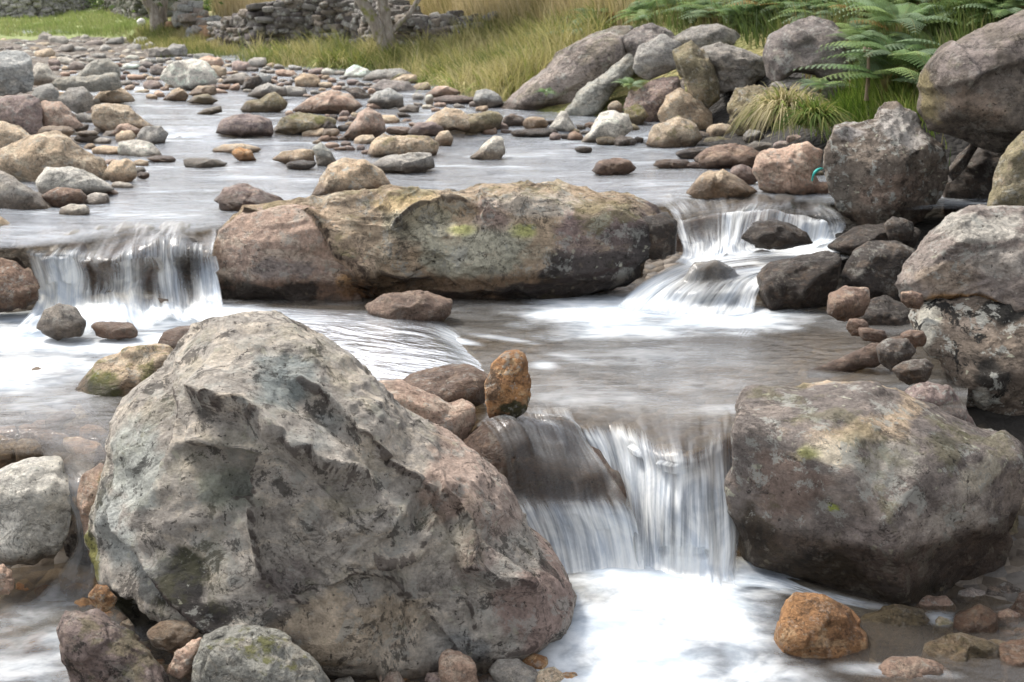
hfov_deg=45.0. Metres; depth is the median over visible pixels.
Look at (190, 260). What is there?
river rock
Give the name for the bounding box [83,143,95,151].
cobble
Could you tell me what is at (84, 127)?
river rock
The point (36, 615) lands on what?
cobble
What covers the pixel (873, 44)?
bracken fern
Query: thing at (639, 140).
cobble
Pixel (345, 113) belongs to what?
cobble
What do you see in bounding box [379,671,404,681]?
river rock
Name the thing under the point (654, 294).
sliding water
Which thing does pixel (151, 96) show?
cobble
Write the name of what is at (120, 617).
cobble
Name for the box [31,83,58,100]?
river rock
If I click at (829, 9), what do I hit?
bracken fern
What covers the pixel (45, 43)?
cobble
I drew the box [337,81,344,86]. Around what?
cobble
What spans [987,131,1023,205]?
boulder
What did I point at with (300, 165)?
river rock
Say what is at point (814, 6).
bracken fern
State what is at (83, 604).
cobble
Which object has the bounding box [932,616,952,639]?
cobble
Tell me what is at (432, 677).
cobble
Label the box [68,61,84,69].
cobble
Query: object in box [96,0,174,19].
field wall
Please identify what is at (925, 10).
bracken fern
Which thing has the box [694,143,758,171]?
river rock
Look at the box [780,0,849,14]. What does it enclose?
bracken fern
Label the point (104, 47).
cobble
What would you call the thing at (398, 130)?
river rock
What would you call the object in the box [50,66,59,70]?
cobble
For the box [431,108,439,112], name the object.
cobble
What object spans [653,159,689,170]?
river rock
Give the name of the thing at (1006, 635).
cobble
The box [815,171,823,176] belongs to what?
cobble
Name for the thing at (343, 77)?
cobble
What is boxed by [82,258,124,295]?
river rock
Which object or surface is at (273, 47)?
grass tussock
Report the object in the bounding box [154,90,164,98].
cobble
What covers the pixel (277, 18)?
dry stone wall
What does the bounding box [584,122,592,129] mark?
cobble
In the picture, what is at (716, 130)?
river rock
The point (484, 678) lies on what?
cobble
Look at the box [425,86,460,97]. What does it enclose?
river rock
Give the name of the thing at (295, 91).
cobble
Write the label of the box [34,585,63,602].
cobble
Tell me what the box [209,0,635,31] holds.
tall dry grass
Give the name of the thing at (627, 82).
bracken fern
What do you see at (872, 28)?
bracken fern
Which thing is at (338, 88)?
cobble
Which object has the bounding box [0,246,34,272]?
river rock
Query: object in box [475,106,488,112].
cobble
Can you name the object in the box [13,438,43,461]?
river rock
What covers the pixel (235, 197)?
river rock
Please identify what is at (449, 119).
river rock
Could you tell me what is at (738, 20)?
bracken fern
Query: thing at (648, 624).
water
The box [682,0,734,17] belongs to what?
bracken fern
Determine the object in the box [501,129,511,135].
cobble
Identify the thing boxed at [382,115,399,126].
cobble
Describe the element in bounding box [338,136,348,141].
cobble
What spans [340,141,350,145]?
cobble
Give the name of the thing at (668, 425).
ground
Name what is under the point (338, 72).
cobble
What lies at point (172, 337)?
river rock
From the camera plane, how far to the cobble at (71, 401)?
5.80 m
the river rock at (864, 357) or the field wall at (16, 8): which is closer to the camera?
the river rock at (864, 357)
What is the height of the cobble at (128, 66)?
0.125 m
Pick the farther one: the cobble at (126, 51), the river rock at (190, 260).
the cobble at (126, 51)
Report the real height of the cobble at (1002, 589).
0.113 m
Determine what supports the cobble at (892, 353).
on the ground at (668, 425)
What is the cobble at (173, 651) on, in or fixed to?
in the water at (648, 624)
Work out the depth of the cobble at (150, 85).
16.31 m
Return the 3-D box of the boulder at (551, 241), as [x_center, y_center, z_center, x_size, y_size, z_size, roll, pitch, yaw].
[-0.409,-0.529,7.249,2.710,0.801,0.723,0,16,0]
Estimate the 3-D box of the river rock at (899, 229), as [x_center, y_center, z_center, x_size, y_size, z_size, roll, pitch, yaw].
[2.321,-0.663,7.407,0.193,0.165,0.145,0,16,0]
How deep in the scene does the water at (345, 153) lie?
9.89 m
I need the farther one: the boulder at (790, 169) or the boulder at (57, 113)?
the boulder at (57, 113)
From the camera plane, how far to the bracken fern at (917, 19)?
10.59 m
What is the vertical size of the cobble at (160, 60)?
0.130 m
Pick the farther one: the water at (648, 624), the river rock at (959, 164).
the river rock at (959, 164)
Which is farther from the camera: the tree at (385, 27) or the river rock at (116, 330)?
the tree at (385, 27)
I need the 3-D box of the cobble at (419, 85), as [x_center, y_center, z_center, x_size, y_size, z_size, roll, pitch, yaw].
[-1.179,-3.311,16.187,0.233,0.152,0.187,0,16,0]
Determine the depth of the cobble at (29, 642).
4.41 m
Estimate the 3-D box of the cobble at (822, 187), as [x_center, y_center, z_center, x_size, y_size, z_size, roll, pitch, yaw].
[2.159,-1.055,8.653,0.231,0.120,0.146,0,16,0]
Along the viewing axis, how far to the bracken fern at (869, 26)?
11.33 m
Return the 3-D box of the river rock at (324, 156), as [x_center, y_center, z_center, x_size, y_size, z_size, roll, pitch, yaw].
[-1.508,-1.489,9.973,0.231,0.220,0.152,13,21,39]
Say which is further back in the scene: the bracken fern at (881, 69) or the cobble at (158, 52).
the cobble at (158, 52)
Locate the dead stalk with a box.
[863,47,872,100]
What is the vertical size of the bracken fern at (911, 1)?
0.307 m
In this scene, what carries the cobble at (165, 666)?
in the water at (648, 624)
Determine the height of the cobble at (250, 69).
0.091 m
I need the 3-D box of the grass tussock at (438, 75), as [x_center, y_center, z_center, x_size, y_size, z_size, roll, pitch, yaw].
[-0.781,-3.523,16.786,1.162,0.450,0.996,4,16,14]
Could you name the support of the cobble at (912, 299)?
on the ground at (668, 425)
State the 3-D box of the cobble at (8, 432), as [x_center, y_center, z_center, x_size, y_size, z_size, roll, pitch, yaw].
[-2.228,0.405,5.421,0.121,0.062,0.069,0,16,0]
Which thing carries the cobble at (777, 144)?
on the ground at (668, 425)
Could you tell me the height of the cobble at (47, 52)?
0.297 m
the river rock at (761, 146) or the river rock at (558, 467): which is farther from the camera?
the river rock at (761, 146)
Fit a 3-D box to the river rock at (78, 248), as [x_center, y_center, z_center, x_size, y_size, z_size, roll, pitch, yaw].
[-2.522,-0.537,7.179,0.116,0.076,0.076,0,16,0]
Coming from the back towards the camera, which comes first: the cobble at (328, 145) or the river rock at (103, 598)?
the cobble at (328, 145)
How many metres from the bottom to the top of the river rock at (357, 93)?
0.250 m
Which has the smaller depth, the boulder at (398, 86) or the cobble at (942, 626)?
the cobble at (942, 626)
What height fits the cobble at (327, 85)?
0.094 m
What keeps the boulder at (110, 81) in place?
on the boulder at (120, 95)
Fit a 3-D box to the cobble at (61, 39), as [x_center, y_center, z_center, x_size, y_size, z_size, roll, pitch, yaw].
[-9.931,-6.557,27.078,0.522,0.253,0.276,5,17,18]
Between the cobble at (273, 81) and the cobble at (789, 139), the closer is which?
the cobble at (789, 139)
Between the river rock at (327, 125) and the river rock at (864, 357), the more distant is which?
the river rock at (327, 125)
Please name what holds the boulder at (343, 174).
on the water at (345, 153)
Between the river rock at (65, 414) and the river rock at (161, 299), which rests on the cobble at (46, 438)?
the river rock at (65, 414)
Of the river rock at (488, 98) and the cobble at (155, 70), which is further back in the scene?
the cobble at (155, 70)
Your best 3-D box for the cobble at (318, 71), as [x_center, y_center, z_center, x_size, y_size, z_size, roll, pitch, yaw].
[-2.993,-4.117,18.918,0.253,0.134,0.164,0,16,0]
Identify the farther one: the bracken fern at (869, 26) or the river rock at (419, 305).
the bracken fern at (869, 26)
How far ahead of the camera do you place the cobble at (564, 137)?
11.71 m
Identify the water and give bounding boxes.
[0,30,987,246]
[0,277,964,456]
[0,560,944,681]
[214,305,486,380]
[481,412,643,600]
[621,239,850,314]
[736,559,935,621]
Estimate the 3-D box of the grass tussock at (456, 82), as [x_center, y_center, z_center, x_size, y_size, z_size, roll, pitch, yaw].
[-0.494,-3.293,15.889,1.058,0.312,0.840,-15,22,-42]
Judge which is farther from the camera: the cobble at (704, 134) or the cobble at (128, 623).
the cobble at (704, 134)
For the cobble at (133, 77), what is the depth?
17.79 m
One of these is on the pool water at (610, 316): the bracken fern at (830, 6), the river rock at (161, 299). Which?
the river rock at (161, 299)
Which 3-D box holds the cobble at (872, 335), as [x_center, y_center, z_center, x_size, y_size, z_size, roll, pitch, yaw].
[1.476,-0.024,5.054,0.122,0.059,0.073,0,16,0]
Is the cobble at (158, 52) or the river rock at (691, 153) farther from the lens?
the cobble at (158, 52)
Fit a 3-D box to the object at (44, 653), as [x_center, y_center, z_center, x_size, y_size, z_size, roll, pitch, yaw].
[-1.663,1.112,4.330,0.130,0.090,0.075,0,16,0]
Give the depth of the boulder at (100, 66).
15.76 m
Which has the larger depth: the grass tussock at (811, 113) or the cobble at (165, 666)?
the grass tussock at (811, 113)
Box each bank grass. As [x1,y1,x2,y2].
[121,18,241,60]
[226,0,616,110]
[771,64,950,163]
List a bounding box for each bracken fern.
[534,87,560,95]
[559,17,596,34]
[567,7,622,21]
[606,0,669,26]
[612,77,649,89]
[626,9,664,23]
[631,0,670,8]
[653,0,688,5]
[657,1,719,22]
[667,0,727,21]
[677,4,727,23]
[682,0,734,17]
[699,4,751,21]
[705,0,767,25]
[712,7,770,21]
[721,15,760,27]
[731,0,791,19]
[741,0,785,11]
[753,0,791,18]
[765,0,795,8]
[769,0,827,4]
[772,5,822,22]
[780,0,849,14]
[783,0,824,23]
[783,2,837,19]
[788,0,850,16]
[789,58,920,100]
[792,8,843,20]
[796,77,853,93]
[812,0,862,12]
[812,6,845,14]
[815,29,939,69]
[821,30,937,80]
[821,46,931,88]
[836,23,894,34]
[838,0,861,12]
[838,15,881,47]
[842,0,966,35]
[842,32,938,48]
[843,0,924,9]
[846,12,911,34]
[851,33,941,42]
[852,21,891,33]
[875,0,948,11]
[880,30,938,65]
[891,0,941,4]
[907,0,977,15]
[923,2,1002,23]
[935,0,1000,14]
[944,0,1010,15]
[951,10,1011,16]
[953,3,1023,17]
[966,0,1012,24]
[966,13,1008,23]
[972,0,1023,11]
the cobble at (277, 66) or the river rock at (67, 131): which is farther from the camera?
the cobble at (277, 66)
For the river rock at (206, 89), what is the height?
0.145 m
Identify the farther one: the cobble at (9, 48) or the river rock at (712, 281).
the cobble at (9, 48)
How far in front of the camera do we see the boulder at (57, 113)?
11.19 m
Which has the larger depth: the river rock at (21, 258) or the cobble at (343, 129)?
the cobble at (343, 129)
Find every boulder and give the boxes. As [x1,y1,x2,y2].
[0,49,33,95]
[0,94,42,134]
[0,130,108,191]
[0,170,63,231]
[0,258,39,311]
[0,456,73,565]
[35,166,113,194]
[41,100,82,128]
[52,72,121,91]
[58,86,92,113]
[75,343,173,428]
[77,58,120,76]
[84,310,576,681]
[91,103,153,132]
[94,88,134,103]
[160,59,216,89]
[214,179,662,310]
[214,204,363,309]
[216,113,273,137]
[240,92,287,114]
[247,82,287,98]
[292,89,362,114]
[312,157,390,195]
[343,107,385,139]
[367,88,403,109]
[369,79,417,98]
[456,110,502,133]
[499,25,633,111]
[564,53,633,119]
[623,23,673,56]
[623,76,681,123]
[633,34,681,80]
[646,115,702,150]
[657,88,712,129]
[672,40,719,108]
[673,23,740,47]
[700,42,764,93]
[724,380,1023,606]
[727,84,779,135]
[752,141,822,199]
[756,250,841,314]
[762,16,857,83]
[823,101,948,225]
[841,240,915,301]
[895,204,1023,311]
[908,295,1023,415]
[916,10,1023,152]
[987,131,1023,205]
[1009,514,1018,534]
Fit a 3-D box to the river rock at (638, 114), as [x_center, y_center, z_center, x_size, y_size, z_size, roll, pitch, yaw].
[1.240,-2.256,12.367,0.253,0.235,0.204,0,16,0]
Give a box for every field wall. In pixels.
[0,0,95,17]
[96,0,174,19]
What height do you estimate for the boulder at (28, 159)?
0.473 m
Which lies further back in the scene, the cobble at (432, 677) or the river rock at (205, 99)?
the river rock at (205, 99)
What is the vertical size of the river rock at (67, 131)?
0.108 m
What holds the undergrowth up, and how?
on the ground at (668, 425)
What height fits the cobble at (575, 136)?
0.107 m
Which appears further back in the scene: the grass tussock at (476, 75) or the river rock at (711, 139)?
the grass tussock at (476, 75)
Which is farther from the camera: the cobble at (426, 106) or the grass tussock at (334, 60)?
the grass tussock at (334, 60)
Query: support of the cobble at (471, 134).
in the water at (345, 153)
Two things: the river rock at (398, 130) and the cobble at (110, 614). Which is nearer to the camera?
the cobble at (110, 614)
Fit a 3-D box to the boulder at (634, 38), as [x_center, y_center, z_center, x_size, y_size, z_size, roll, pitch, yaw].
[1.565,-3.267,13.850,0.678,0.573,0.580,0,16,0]
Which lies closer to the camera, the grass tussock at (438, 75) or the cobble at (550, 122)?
the cobble at (550, 122)
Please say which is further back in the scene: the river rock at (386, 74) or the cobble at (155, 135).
the river rock at (386, 74)
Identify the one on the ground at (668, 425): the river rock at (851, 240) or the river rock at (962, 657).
the river rock at (962, 657)
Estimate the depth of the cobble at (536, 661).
4.07 m
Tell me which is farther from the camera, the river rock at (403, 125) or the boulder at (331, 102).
the boulder at (331, 102)
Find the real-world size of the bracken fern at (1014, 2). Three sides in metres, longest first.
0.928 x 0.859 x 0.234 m
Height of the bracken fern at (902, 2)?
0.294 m
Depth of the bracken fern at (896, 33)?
10.54 m
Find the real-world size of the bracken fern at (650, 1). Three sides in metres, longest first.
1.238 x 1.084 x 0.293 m
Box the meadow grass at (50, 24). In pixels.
[0,8,149,37]
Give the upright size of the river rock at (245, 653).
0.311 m
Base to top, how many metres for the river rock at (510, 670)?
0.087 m
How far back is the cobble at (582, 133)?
11.97 m
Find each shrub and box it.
[80,0,105,11]
[118,0,213,10]
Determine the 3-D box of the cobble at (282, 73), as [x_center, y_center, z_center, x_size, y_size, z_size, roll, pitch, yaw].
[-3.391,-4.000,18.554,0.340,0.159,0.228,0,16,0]
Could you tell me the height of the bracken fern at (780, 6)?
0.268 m
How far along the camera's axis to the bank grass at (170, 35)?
25.38 m
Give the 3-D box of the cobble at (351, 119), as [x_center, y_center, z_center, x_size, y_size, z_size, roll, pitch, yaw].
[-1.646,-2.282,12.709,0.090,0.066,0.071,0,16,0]
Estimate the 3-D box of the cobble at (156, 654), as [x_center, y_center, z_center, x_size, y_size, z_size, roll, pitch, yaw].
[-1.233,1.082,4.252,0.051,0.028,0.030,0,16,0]
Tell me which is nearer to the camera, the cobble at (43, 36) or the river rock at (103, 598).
the river rock at (103, 598)
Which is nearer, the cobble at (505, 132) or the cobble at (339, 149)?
the cobble at (339, 149)
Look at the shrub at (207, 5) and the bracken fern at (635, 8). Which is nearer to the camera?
the bracken fern at (635, 8)
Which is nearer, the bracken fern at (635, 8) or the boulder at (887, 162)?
the boulder at (887, 162)
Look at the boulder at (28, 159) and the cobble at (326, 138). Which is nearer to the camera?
the boulder at (28, 159)
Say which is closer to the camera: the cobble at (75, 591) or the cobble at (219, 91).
the cobble at (75, 591)
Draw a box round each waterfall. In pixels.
[21,221,221,330]
[577,422,736,583]
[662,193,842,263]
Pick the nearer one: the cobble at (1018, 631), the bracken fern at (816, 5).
the cobble at (1018, 631)
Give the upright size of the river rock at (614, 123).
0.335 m
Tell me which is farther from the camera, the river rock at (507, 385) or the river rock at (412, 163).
the river rock at (412, 163)
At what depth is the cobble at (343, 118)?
12.63 m
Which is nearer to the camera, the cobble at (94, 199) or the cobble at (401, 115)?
the cobble at (94, 199)
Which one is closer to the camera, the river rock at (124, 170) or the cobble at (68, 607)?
the cobble at (68, 607)
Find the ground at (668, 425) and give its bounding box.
[0,1,1023,681]
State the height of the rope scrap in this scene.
0.088 m
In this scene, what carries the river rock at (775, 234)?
on the water at (345, 153)
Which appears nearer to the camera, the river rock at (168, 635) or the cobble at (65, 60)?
the river rock at (168, 635)
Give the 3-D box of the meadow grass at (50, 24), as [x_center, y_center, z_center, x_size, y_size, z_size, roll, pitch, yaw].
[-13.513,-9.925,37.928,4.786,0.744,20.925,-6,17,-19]
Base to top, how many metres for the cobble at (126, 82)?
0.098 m
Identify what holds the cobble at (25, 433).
on the ground at (668, 425)
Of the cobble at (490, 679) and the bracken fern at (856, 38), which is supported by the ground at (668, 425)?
the bracken fern at (856, 38)
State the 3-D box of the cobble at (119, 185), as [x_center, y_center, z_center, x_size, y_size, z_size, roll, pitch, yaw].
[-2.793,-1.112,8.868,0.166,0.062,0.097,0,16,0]
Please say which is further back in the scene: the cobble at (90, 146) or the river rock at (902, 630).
the cobble at (90, 146)
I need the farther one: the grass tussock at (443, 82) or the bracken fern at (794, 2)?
the grass tussock at (443, 82)
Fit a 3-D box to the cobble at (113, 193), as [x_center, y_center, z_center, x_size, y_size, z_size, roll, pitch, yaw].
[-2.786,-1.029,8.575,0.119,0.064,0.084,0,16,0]
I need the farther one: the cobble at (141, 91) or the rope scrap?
the cobble at (141, 91)
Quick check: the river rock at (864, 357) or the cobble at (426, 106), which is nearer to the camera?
the river rock at (864, 357)
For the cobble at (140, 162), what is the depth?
9.97 m
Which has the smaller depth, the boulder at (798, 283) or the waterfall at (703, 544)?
the waterfall at (703, 544)
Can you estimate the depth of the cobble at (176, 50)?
23.10 m
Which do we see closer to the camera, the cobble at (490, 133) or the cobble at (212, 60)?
the cobble at (490, 133)
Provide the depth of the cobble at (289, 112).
13.17 m
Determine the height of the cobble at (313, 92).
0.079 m
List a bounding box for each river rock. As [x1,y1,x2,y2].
[0,121,30,147]
[0,216,16,247]
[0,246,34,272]
[0,435,16,468]
[0,563,13,594]
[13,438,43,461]
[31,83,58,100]
[33,63,57,85]
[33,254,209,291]
[36,303,85,340]
[37,125,75,136]
[42,187,87,207]
[45,409,75,428]
[56,608,169,681]
[63,507,91,566]
[68,242,86,254]
[74,135,99,142]
[75,123,88,131]
[76,463,103,559]
[77,130,98,135]
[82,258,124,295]
[88,584,116,611]
[91,321,137,339]
[105,158,136,182]
[108,244,152,273]
[111,123,140,137]
[136,167,145,173]
[137,172,149,179]
[140,249,164,290]
[145,297,167,304]
[146,155,175,162]
[147,620,199,650]
[158,326,189,348]
[163,87,188,100]
[166,637,201,678]
[169,237,202,274]
[183,158,226,168]
[187,94,217,104]
[188,85,216,95]
[191,625,329,681]
[197,106,221,114]
[212,143,260,154]
[214,183,282,211]
[222,72,248,85]
[232,147,255,162]
[241,75,262,89]
[273,112,335,135]
[273,149,314,163]
[286,160,315,170]
[312,142,335,169]
[319,121,337,128]
[322,128,339,136]
[345,87,369,106]
[361,68,413,82]
[365,290,452,322]
[367,133,438,156]
[372,152,434,176]
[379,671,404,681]
[380,379,475,440]
[386,126,410,135]
[393,74,417,83]
[397,121,408,126]
[398,104,419,113]
[403,364,487,406]
[408,121,443,136]
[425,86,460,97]
[425,94,433,104]
[426,107,469,131]
[433,95,473,105]
[434,130,453,147]
[438,649,477,681]
[463,414,642,544]
[470,136,505,161]
[473,89,503,108]
[484,350,530,419]
[488,658,537,681]
[510,128,558,138]
[523,116,548,128]
[549,111,575,132]
[575,146,591,152]
[581,110,632,147]
[592,158,635,175]
[596,136,614,146]
[598,430,731,544]
[608,101,622,112]
[624,103,648,126]
[642,212,677,259]
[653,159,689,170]
[675,147,705,159]
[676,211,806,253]
[681,262,739,305]
[686,162,700,168]
[686,169,757,201]
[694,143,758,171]
[703,136,729,141]
[706,123,732,136]
[730,164,756,184]
[741,219,812,249]
[743,129,763,142]
[747,141,771,150]
[770,77,842,100]
[773,592,869,681]
[806,336,915,377]
[827,222,921,254]
[858,295,913,334]
[861,604,933,662]
[863,656,954,681]
[883,216,913,243]
[905,381,975,425]
[920,632,1000,681]
[941,147,1003,214]
[948,144,977,180]
[953,604,1000,639]
[999,639,1023,681]
[1010,591,1023,620]
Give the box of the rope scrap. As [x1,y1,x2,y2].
[811,168,822,180]
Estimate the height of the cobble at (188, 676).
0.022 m
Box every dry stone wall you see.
[164,0,221,38]
[206,0,500,49]
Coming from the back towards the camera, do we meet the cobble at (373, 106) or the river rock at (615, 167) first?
the cobble at (373, 106)
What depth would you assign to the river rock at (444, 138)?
11.19 m
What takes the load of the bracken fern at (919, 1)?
on the ground at (668, 425)
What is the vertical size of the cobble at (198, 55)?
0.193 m
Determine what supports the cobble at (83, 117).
on the ground at (668, 425)
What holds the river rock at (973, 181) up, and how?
on the ground at (668, 425)
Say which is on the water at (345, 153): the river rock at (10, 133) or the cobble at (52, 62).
the river rock at (10, 133)
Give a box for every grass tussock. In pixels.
[247,40,296,60]
[271,47,306,62]
[278,50,312,64]
[300,44,356,68]
[322,54,372,70]
[330,52,386,70]
[391,61,452,82]
[410,68,440,85]
[415,65,487,97]
[423,68,458,87]
[423,69,462,87]
[443,76,469,90]
[453,79,477,94]
[459,68,532,94]
[461,74,529,97]
[486,44,543,62]
[723,80,847,144]
[771,91,858,140]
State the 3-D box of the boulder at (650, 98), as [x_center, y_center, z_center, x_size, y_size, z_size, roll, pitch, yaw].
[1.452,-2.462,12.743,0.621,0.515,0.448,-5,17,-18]
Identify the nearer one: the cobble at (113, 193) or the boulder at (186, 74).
the cobble at (113, 193)
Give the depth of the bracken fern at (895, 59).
9.92 m
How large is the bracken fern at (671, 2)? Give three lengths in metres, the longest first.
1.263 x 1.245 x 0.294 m
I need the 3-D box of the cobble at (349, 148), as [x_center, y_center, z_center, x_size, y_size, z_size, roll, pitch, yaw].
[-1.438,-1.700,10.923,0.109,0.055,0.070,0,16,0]
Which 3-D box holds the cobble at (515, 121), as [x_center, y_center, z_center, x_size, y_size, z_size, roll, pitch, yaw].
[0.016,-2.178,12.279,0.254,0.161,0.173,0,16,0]
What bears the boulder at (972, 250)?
on the boulder at (974, 345)
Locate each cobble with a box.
[0,403,24,426]
[0,425,17,438]
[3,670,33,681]
[5,46,13,49]
[16,582,29,590]
[18,401,58,419]
[19,424,35,438]
[22,638,43,649]
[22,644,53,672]
[26,608,47,624]
[29,428,68,452]
[32,420,50,429]
[34,48,55,56]
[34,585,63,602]
[36,42,50,45]
[38,32,51,39]
[42,601,65,617]
[48,36,68,43]
[48,59,60,65]
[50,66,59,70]
[57,57,73,64]
[58,43,74,51]
[59,204,89,217]
[60,72,69,75]
[63,399,78,408]
[63,408,93,427]
[63,436,105,462]
[63,605,73,610]
[64,583,91,600]
[65,425,81,436]
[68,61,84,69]
[73,46,87,50]
[73,597,95,611]
[74,113,92,125]
[76,404,84,409]
[79,424,107,441]
[80,35,89,38]
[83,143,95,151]
[83,192,109,210]
[85,40,103,44]
[90,53,105,57]
[91,145,118,157]
[93,98,100,103]
[93,137,111,145]
[94,127,102,133]
[99,44,111,51]
[102,130,114,137]
[104,611,113,618]
[105,36,124,43]
[105,190,118,197]
[111,181,133,190]
[115,130,135,142]
[116,612,127,623]
[117,139,161,165]
[119,75,125,80]
[120,618,141,638]
[121,80,131,87]
[122,49,130,52]
[122,63,139,70]
[124,85,134,91]
[125,55,138,59]
[127,43,141,49]
[127,74,145,81]
[134,89,149,94]
[134,159,148,167]
[136,126,167,147]
[139,66,147,73]
[140,641,149,647]
[141,61,153,69]
[143,80,162,90]
[146,94,157,100]
[147,59,156,64]
[148,47,169,57]
[149,65,164,76]
[150,651,160,659]
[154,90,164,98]
[156,57,165,62]
[157,659,164,663]
[160,86,168,92]
[161,664,167,671]
[163,652,172,660]
[167,647,182,655]
[168,43,187,58]
[186,673,191,679]
[193,53,214,58]
[200,55,223,65]
[211,65,226,77]
[216,88,227,95]
[218,84,230,91]
[229,83,239,93]
[231,60,251,72]
[246,67,258,72]
[248,57,266,69]
[257,72,271,84]
[266,70,274,73]
[271,79,278,83]
[273,64,284,69]
[275,69,296,79]
[283,85,306,100]
[284,81,291,85]
[285,110,293,115]
[288,65,301,72]
[295,73,319,93]
[302,128,323,139]
[308,68,322,74]
[310,90,320,95]
[318,135,329,142]
[319,82,332,88]
[321,68,333,76]
[321,75,329,79]
[325,142,339,149]
[328,77,336,82]
[329,136,337,141]
[332,86,341,90]
[333,147,346,151]
[333,676,354,681]
[334,70,344,76]
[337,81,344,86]
[337,116,348,121]
[338,125,348,133]
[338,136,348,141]
[339,75,347,79]
[339,110,349,116]
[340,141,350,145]
[343,145,354,151]
[344,65,369,81]
[346,79,358,86]
[348,116,355,121]
[354,135,374,146]
[356,82,364,86]
[356,145,364,150]
[361,150,369,155]
[366,103,383,111]
[368,88,375,93]
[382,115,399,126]
[397,112,410,118]
[412,93,423,101]
[413,82,430,93]
[422,104,434,110]
[424,672,440,681]
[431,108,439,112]
[434,102,446,107]
[453,103,465,109]
[465,133,477,136]
[469,101,477,109]
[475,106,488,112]
[477,673,489,681]
[481,127,496,137]
[487,675,494,681]
[497,122,508,130]
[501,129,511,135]
[502,113,524,129]
[522,653,547,669]
[536,667,563,681]
[547,120,553,126]
[549,132,560,141]
[561,134,567,140]
[563,672,577,678]
[567,131,582,142]
[576,124,585,130]
[579,131,588,135]
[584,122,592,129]
[612,136,636,149]
[630,123,640,134]
[634,137,643,143]
[700,131,709,137]
[773,141,788,147]
[786,135,800,142]
[813,182,831,198]
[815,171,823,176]
[827,285,870,321]
[846,318,868,335]
[858,327,887,342]
[876,338,915,371]
[892,358,933,384]
[900,330,926,347]
[901,291,923,309]
[914,595,955,623]
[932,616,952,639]
[957,587,985,603]
[986,582,1020,597]
[988,639,1004,645]
[997,608,1020,627]
[999,629,1015,641]
[1014,627,1023,635]
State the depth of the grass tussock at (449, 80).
15.85 m
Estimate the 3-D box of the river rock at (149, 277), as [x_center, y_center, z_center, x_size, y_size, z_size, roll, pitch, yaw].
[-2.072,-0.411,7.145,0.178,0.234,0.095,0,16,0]
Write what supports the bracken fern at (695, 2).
on the ground at (668, 425)
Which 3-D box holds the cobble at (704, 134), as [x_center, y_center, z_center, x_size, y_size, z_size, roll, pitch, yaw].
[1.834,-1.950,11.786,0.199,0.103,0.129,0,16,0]
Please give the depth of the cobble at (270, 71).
19.10 m
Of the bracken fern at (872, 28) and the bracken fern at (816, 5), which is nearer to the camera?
the bracken fern at (872, 28)
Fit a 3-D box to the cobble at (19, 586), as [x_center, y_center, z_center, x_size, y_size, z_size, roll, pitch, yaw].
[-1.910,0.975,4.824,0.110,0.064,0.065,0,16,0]
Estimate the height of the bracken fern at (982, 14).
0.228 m
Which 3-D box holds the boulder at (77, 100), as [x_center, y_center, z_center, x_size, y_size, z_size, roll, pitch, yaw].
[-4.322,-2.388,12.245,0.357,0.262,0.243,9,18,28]
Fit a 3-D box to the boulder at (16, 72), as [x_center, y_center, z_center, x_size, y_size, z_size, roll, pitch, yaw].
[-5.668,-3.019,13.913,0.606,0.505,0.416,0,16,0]
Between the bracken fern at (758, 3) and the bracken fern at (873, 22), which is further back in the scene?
the bracken fern at (758, 3)
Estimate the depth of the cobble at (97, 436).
5.37 m
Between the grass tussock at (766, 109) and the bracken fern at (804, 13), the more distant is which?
the bracken fern at (804, 13)
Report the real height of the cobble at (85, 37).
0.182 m
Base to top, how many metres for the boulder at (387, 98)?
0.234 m
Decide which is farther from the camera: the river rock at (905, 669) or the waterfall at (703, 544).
the waterfall at (703, 544)
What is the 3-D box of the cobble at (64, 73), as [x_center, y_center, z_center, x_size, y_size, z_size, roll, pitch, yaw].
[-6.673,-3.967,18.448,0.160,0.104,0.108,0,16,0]
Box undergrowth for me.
[622,0,1018,103]
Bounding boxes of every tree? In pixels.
[108,0,223,30]
[355,0,420,51]
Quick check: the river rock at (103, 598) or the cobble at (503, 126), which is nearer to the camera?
the river rock at (103, 598)
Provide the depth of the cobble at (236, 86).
16.12 m
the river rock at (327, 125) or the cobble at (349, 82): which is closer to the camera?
the river rock at (327, 125)
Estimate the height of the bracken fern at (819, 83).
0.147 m
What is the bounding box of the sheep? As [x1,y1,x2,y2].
[137,16,145,28]
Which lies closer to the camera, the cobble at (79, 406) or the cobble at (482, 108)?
the cobble at (79, 406)
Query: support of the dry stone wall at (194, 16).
on the ground at (668, 425)
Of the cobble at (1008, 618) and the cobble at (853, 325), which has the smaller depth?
the cobble at (1008, 618)
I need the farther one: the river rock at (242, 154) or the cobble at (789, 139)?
the cobble at (789, 139)

